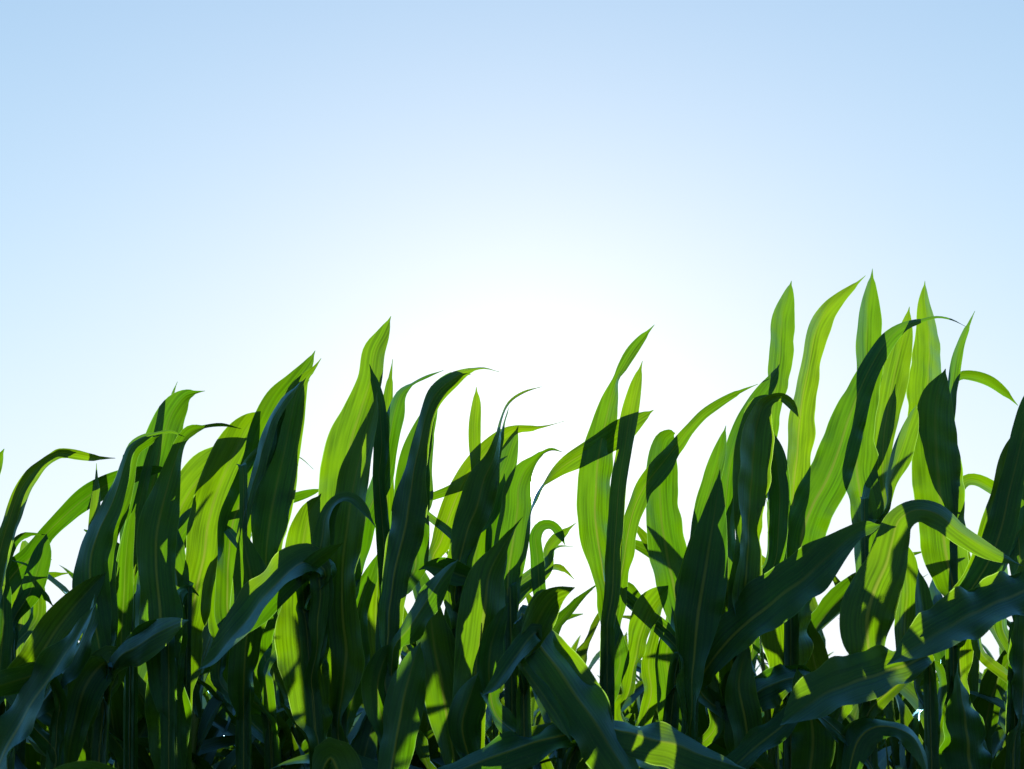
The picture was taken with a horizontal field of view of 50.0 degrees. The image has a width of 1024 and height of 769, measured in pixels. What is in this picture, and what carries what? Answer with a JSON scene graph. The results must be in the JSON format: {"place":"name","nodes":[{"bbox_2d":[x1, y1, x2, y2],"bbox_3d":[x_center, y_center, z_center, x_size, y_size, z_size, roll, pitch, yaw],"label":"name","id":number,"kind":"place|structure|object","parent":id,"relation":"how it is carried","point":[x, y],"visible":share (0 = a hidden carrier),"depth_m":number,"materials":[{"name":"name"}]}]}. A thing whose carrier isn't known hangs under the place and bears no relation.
{"place":"outdoors","nodes":[
{"label":"outdoors","id":0,"kind":"place"},
{"bbox_2d":[0,0,1023,683],"label":"sky","id":1,"kind":"structure","parent":0,"point":[212,197],"materials":[{"name":"blue"}]},
{"bbox_3d":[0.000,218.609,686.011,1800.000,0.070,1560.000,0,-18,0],"label":"ground","id":2,"kind":"structure","parent":0,"visible":0},
{"bbox_2d":[0,703,25,764],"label":"corn plant","id":3,"kind":"object","parent":2,"relation":"on","point":[19,749],"visible":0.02,"depth_m":2.77,"materials":[{"name":"green plant"}]},
{"bbox_2d":[24,719,48,768],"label":"corn plant","id":4,"kind":"object","parent":2,"relation":"on","point":[34,759],"visible":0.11,"depth_m":3.10,"materials":[{"name":"green plant"}]},
{"bbox_2d":[0,573,104,768],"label":"corn plant","id":5,"kind":"object","parent":2,"relation":"on","point":[46,666],"visible":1,"depth_m":1.90,"materials":[{"name":"green plant"}]},
{"bbox_2d":[0,448,113,703],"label":"corn plant","id":6,"kind":"object","parent":2,"relation":"on","point":[18,499],"visible":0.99,"depth_m":2.19,"materials":[{"name":"green plant"}]},
{"bbox_2d":[26,565,112,766],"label":"corn plant","id":7,"kind":"object","parent":2,"relation":"on","point":[71,575],"visible":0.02,"depth_m":3.20,"materials":[{"name":"green plant"}]},
{"bbox_2d":[4,466,161,768],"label":"corn plant","id":8,"kind":"object","parent":2,"relation":"on","point":[30,597],"visible":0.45,"depth_m":2.37,"materials":[{"name":"green plant"}]},
{"bbox_2d":[64,430,187,763],"bbox_3d":[-0.732,1.054,1.863,0.307,2.015,0.978,0,-18,0],"label":"corn plant","id":9,"kind":"object","parent":2,"relation":"on","point":[118,647],"visible":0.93,"depth_m":2.07,"materials":[{"name":"green plant"}]},
{"bbox_2d":[14,643,256,768],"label":"corn plant","id":10,"kind":"object","parent":2,"relation":"on","point":[212,744],"visible":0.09,"depth_m":2.66,"materials":[{"name":"green plant"}]},
{"bbox_2d":[12,457,278,768],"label":"corn plant","id":11,"kind":"object","parent":2,"relation":"on","point":[116,719],"visible":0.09,"depth_m":2.58,"materials":[{"name":"green plant"}]},
{"bbox_2d":[54,423,240,768],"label":"corn plant","id":12,"kind":"object","parent":2,"relation":"on","point":[162,571],"visible":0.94,"depth_m":2.07,"materials":[{"name":"green plant"}]},
{"bbox_2d":[80,638,235,768],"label":"corn plant","id":13,"kind":"object","parent":2,"relation":"on","point":[213,732],"visible":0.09,"depth_m":2.74,"materials":[{"name":"green plant"}]},
{"bbox_2d":[116,383,203,768],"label":"corn plant","id":14,"kind":"object","parent":2,"relation":"on","point":[171,412],"visible":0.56,"depth_m":2.43,"materials":[{"name":"green plant"}]},
{"bbox_2d":[145,687,207,757],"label":"corn plant","id":15,"kind":"object","parent":2,"relation":"on","point":[205,690],"depth_m":3.43,"materials":[{"name":"green plant"}]},
{"bbox_2d":[79,529,289,768],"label":"corn plant","id":16,"kind":"object","parent":2,"relation":"on","point":[208,716],"visible":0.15,"depth_m":2.59,"materials":[{"name":"green plant"}]},
{"bbox_2d":[203,672,212,701],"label":"corn plant","id":17,"kind":"object","parent":2,"relation":"on","point":[206,696],"visible":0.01,"depth_m":4.45,"materials":[{"name":"green plant"}]},
{"bbox_2d":[178,412,259,768],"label":"corn plant","id":18,"kind":"object","parent":2,"relation":"on","point":[208,475],"visible":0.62,"depth_m":2.25,"materials":[{"name":"green plant"}]},
{"bbox_2d":[108,695,353,768],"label":"corn plant","id":19,"kind":"object","parent":2,"relation":"on","point":[287,746],"visible":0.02,"depth_m":3.23,"materials":[{"name":"green plant"}]},
{"bbox_2d":[222,607,280,768],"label":"corn plant","id":20,"kind":"object","parent":2,"relation":"on","point":[264,729],"visible":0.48,"depth_m":2.20,"materials":[{"name":"green plant"}]},
{"bbox_2d":[143,673,362,768],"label":"corn plant","id":21,"kind":"object","parent":2,"relation":"on","point":[208,680],"visible":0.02,"depth_m":3.27,"materials":[{"name":"green plant"}]},
{"bbox_2d":[208,351,320,768],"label":"corn plant","id":22,"kind":"object","parent":2,"relation":"on","point":[260,507],"visible":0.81,"depth_m":2.21,"materials":[{"name":"green plant"}]},
{"bbox_2d":[138,665,416,768],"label":"corn plant","id":23,"kind":"object","parent":2,"relation":"on","point":[257,761],"visible":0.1,"depth_m":2.67,"materials":[{"name":"green plant"}]},
{"bbox_2d":[198,491,375,768],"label":"corn plant","id":24,"kind":"object","parent":2,"relation":"on","point":[294,581],"visible":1,"depth_m":1.96,"materials":[{"name":"green plant"}]},
{"bbox_2d":[216,666,360,766],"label":"corn plant","id":25,"kind":"object","parent":2,"relation":"on","point":[299,738],"visible":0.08,"depth_m":3.15,"materials":[{"name":"green plant"}]},
{"bbox_2d":[230,640,360,768],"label":"corn plant","id":26,"kind":"object","parent":2,"relation":"on","point":[285,718],"visible":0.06,"depth_m":3.28,"materials":[{"name":"green plant"}]},
{"bbox_2d":[202,613,433,768],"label":"corn plant","id":27,"kind":"object","parent":2,"relation":"on","point":[220,723],"visible":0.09,"depth_m":2.77,"materials":[{"name":"green plant"}]},
{"bbox_2d":[278,701,433,759],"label":"corn plant","id":28,"kind":"object","parent":2,"relation":"on","point":[364,744],"visible":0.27,"depth_m":2.72,"materials":[{"name":"green plant"}]},
{"bbox_2d":[367,359,393,760],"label":"corn plant","id":29,"kind":"object","parent":2,"relation":"on","point":[383,502],"visible":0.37,"depth_m":2.21,"materials":[{"name":"green plant"}]},
{"bbox_2d":[318,316,443,741],"bbox_3d":[-0.317,0.927,1.905,1.105,2.281,0.403,-12,-21,34],"label":"corn plant","id":30,"kind":"object","parent":2,"relation":"on","point":[346,458],"visible":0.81,"depth_m":2.11,"materials":[{"name":"green plant"}]},
{"bbox_2d":[361,703,438,767],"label":"corn plant","id":31,"kind":"object","parent":2,"relation":"on","point":[433,746],"visible":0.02,"depth_m":3.17,"materials":[{"name":"green plant"}]},
{"bbox_2d":[400,581,440,768],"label":"corn plant","id":32,"kind":"object","parent":2,"relation":"on","point":[425,725],"visible":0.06,"depth_m":3.21,"materials":[{"name":"green plant"}]},
{"bbox_2d":[361,367,498,768],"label":"corn plant","id":33,"kind":"object","parent":2,"relation":"on","point":[393,692],"visible":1,"depth_m":1.95,"materials":[{"name":"green plant"}]},
{"bbox_2d":[271,586,639,768],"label":"corn plant","id":34,"kind":"object","parent":2,"relation":"on","point":[544,660],"visible":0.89,"depth_m":1.78,"materials":[{"name":"green plant"}]},
{"bbox_2d":[406,644,556,768],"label":"corn plant","id":35,"kind":"object","parent":2,"relation":"on","point":[422,748],"visible":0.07,"depth_m":2.54,"materials":[{"name":"green plant"}]},
{"bbox_2d":[447,518,521,758],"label":"corn plant","id":36,"kind":"object","parent":2,"relation":"on","point":[482,603],"visible":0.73,"depth_m":1.89,"materials":[{"name":"green plant"}]},
{"bbox_2d":[416,386,563,764],"bbox_3d":[-0.107,0.984,1.816,0.507,2.120,1.065,16,-23,-40],"label":"corn plant","id":37,"kind":"object","parent":2,"relation":"on","point":[468,513],"visible":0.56,"depth_m":2.10,"materials":[{"name":"green plant"}]},
{"bbox_2d":[374,551,620,768],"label":"corn plant","id":38,"kind":"object","parent":2,"relation":"on","point":[566,612],"visible":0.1,"depth_m":2.76,"materials":[{"name":"green plant"}]},
{"bbox_2d":[413,572,582,735],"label":"corn plant","id":39,"kind":"object","parent":2,"relation":"on","point":[424,579],"visible":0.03,"depth_m":3.42,"materials":[{"name":"green plant"}]},
{"bbox_2d":[430,683,599,768],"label":"corn plant","id":40,"kind":"object","parent":2,"relation":"on","point":[438,762],"visible":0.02,"depth_m":3.23,"materials":[{"name":"green plant"}]},
{"bbox_2d":[488,708,553,757],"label":"corn plant","id":41,"kind":"object","parent":2,"relation":"on","point":[535,713],"visible":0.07,"depth_m":3.96,"materials":[{"name":"green plant"}]},
{"bbox_2d":[531,697,553,756],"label":"corn plant","id":42,"kind":"object","parent":2,"relation":"on","point":[532,705],"visible":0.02,"depth_m":3.81,"materials":[{"name":"green plant"}]},
{"bbox_2d":[533,635,580,765],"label":"corn plant","id":43,"kind":"object","parent":2,"relation":"on","point":[574,648],"visible":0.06,"depth_m":4.42,"materials":[{"name":"green plant"}]},
{"bbox_2d":[485,410,652,719],"bbox_3d":[0.068,1.041,1.968,0.587,2.103,0.953,16,-23,-40],"label":"corn plant","id":44,"kind":"object","parent":2,"relation":"on","point":[517,504],"visible":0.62,"depth_m":2.14,"materials":[{"name":"green plant"}]},
{"bbox_2d":[500,594,643,768],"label":"corn plant","id":45,"kind":"object","parent":2,"relation":"on","point":[632,698],"visible":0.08,"depth_m":3.34,"materials":[{"name":"green plant"}]},
{"bbox_2d":[531,613,643,768],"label":"corn plant","id":46,"kind":"object","parent":2,"relation":"on","point":[582,650],"visible":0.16,"depth_m":2.65,"materials":[{"name":"green plant"}]},
{"bbox_2d":[437,720,744,768],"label":"corn plant","id":47,"kind":"object","parent":2,"relation":"on","point":[663,744],"visible":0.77,"depth_m":1.75,"materials":[{"name":"green plant"}]},
{"bbox_2d":[597,632,639,723],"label":"corn plant","id":48,"kind":"object","parent":2,"relation":"on","point":[634,706],"visible":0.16,"depth_m":3.90,"materials":[{"name":"green plant"}]},
{"bbox_2d":[628,712,634,725],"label":"corn plant","id":49,"kind":"object","parent":2,"relation":"on","point":[631,720],"visible":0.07,"depth_m":3.13,"materials":[{"name":"green plant"}]},
{"bbox_2d":[639,673,658,719],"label":"corn plant","id":50,"kind":"object","parent":2,"relation":"on","point":[655,716],"visible":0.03,"depth_m":3.94,"materials":[{"name":"green plant"}]},
{"bbox_2d":[614,429,686,729],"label":"corn plant","id":51,"kind":"object","parent":2,"relation":"on","point":[667,547],"visible":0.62,"depth_m":2.25,"materials":[{"name":"green plant"}]},
{"bbox_2d":[576,325,757,718],"bbox_3d":[0.200,0.955,2.003,1.047,2.288,0.276,0,-18,0],"label":"corn plant","id":52,"kind":"object","parent":2,"relation":"on","point":[607,528],"visible":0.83,"depth_m":2.24,"materials":[{"name":"green plant"}]},
{"bbox_2d":[637,526,714,747],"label":"corn plant","id":53,"kind":"object","parent":2,"relation":"on","point":[703,720],"visible":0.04,"depth_m":2.54,"materials":[{"name":"green plant"}]},
{"bbox_2d":[674,426,727,746],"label":"corn plant","id":54,"kind":"object","parent":2,"relation":"on","point":[701,585],"visible":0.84,"depth_m":1.96,"materials":[{"name":"green plant"}]},
{"bbox_2d":[585,647,835,768],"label":"corn plant","id":55,"kind":"object","parent":2,"relation":"on","point":[813,743],"visible":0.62,"depth_m":1.95,"materials":[{"name":"green plant"}]},
{"bbox_2d":[708,683,728,756],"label":"corn plant","id":56,"kind":"object","parent":2,"relation":"on","point":[718,746],"visible":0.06,"depth_m":2.39,"materials":[{"name":"green plant"}]},
{"bbox_2d":[623,612,839,752],"bbox_3d":[0.709,1.503,3.133,0.719,1.929,1.402,-12,-22,28],"label":"corn plant","id":57,"kind":"object","parent":2,"relation":"on","point":[754,653],"visible":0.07,"depth_m":3.31,"materials":[{"name":"green plant"}]},
{"bbox_2d":[623,540,920,768],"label":"corn plant","id":58,"kind":"object","parent":2,"relation":"on","point":[825,611],"visible":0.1,"depth_m":2.65,"materials":[{"name":"green plant"}]},
{"bbox_2d":[762,700,782,724],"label":"corn plant","id":59,"kind":"object","parent":2,"relation":"on","point":[772,710],"visible":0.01,"depth_m":3.11,"materials":[{"name":"green plant"}]},
{"bbox_2d":[699,281,879,720],"bbox_3d":[0.468,0.879,1.920,0.328,2.382,1.086,6,-19,-18],"label":"corn plant","id":60,"kind":"object","parent":2,"relation":"on","point":[775,590],"visible":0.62,"depth_m":2.06,"materials":[{"name":"green plant"}]},
{"bbox_2d":[757,652,832,716],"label":"corn plant","id":61,"kind":"object","parent":2,"relation":"on","point":[759,661],"visible":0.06,"depth_m":3.92,"materials":[{"name":"green plant"}]},
{"bbox_2d":[762,555,898,768],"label":"corn plant","id":62,"kind":"object","parent":2,"relation":"on","point":[819,657],"visible":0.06,"depth_m":2.64,"materials":[{"name":"green plant"}]},
{"bbox_2d":[717,275,963,768],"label":"corn plant","id":63,"kind":"object","parent":2,"relation":"on","point":[819,485],"visible":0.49,"depth_m":2.28,"materials":[{"name":"green plant"}]},
{"bbox_2d":[752,532,938,768],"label":"corn plant","id":64,"kind":"object","parent":2,"relation":"on","point":[813,604],"visible":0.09,"depth_m":3.23,"materials":[{"name":"green plant"}]},
{"bbox_2d":[726,499,1021,768],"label":"corn plant","id":65,"kind":"object","parent":2,"relation":"on","point":[836,689],"visible":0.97,"depth_m":1.85,"materials":[{"name":"green plant"}]},
{"bbox_2d":[877,738,886,749],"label":"corn plant","id":66,"kind":"object","parent":2,"relation":"on","point":[880,744],"visible":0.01,"depth_m":3.75,"materials":[{"name":"green plant"}]},
{"bbox_2d":[846,269,918,710],"bbox_3d":[0.622,0.888,2.032,0.509,2.432,1.145,-10,-20,28],"label":"corn plant","id":67,"kind":"object","parent":2,"relation":"on","point":[881,466],"visible":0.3,"depth_m":2.31,"materials":[{"name":"green plant"}]},
{"bbox_2d":[765,576,1001,768],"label":"corn plant","id":68,"kind":"object","parent":2,"relation":"on","point":[899,760],"visible":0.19,"depth_m":2.70,"materials":[{"name":"green plant"}]},
{"bbox_2d":[883,737,889,747],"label":"corn plant","id":69,"kind":"object","parent":2,"relation":"on","point":[887,742],"visible":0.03,"depth_m":4.44,"materials":[{"name":"green plant"}]},
{"bbox_2d":[889,698,911,768],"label":"corn plant","id":70,"kind":"object","parent":2,"relation":"on","point":[896,710],"visible":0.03,"depth_m":3.12,"materials":[{"name":"green plant"}]},
{"bbox_2d":[885,680,923,761],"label":"corn plant","id":71,"kind":"object","parent":2,"relation":"on","point":[921,731],"visible":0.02,"depth_m":3.75,"materials":[{"name":"green plant"}]},
{"bbox_2d":[886,694,923,768],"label":"corn plant","id":72,"kind":"object","parent":2,"relation":"on","point":[906,718],"visible":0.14,"depth_m":2.72,"materials":[{"name":"green plant"}]},
{"bbox_2d":[887,559,1023,664],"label":"corn plant","id":73,"kind":"object","parent":2,"relation":"on","point":[954,616],"visible":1,"depth_m":1.83,"materials":[{"name":"green plant"}]},
{"bbox_2d":[890,552,1023,768],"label":"corn plant","id":74,"kind":"object","parent":2,"relation":"on","point":[992,685],"visible":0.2,"depth_m":2.60,"materials":[{"name":"green plant"}]},
{"bbox_2d":[906,282,1017,768],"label":"corn plant","id":75,"kind":"object","parent":2,"relation":"on","point":[938,476],"visible":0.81,"depth_m":2.39,"materials":[{"name":"green plant"}]},
{"bbox_2d":[914,396,1023,768],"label":"corn plant","id":76,"kind":"object","parent":2,"relation":"on","point":[997,529],"visible":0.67,"depth_m":2.01,"materials":[{"name":"green plant"}]},
{"bbox_2d":[979,644,1006,747],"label":"corn plant","id":77,"kind":"object","parent":2,"relation":"on","point":[987,651],"visible":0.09,"depth_m":3.50,"materials":[{"name":"green plant"}]},
{"bbox_2d":[969,620,1023,768],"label":"corn plant","id":78,"kind":"object","parent":2,"relation":"on","point":[998,702],"visible":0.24,"depth_m":2.58,"materials":[{"name":"green plant"}]},
{"bbox_2d":[971,486,1023,768],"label":"corn plant","id":79,"kind":"object","parent":2,"relation":"on","point":[1012,642],"visible":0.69,"depth_m":2.20,"materials":[{"name":"green plant"}]},
{"bbox_2d":[978,625,1023,734],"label":"corn plant","id":80,"kind":"object","parent":2,"relation":"on","point":[1002,719],"visible":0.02,"depth_m":2.74,"materials":[{"name":"green plant"}]},
{"bbox_2d":[982,654,1023,761],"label":"corn plant","id":81,"kind":"object","parent":2,"relation":"on","point":[998,737],"visible":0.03,"depth_m":3.30,"materials":[{"name":"green plant"}]}
]}

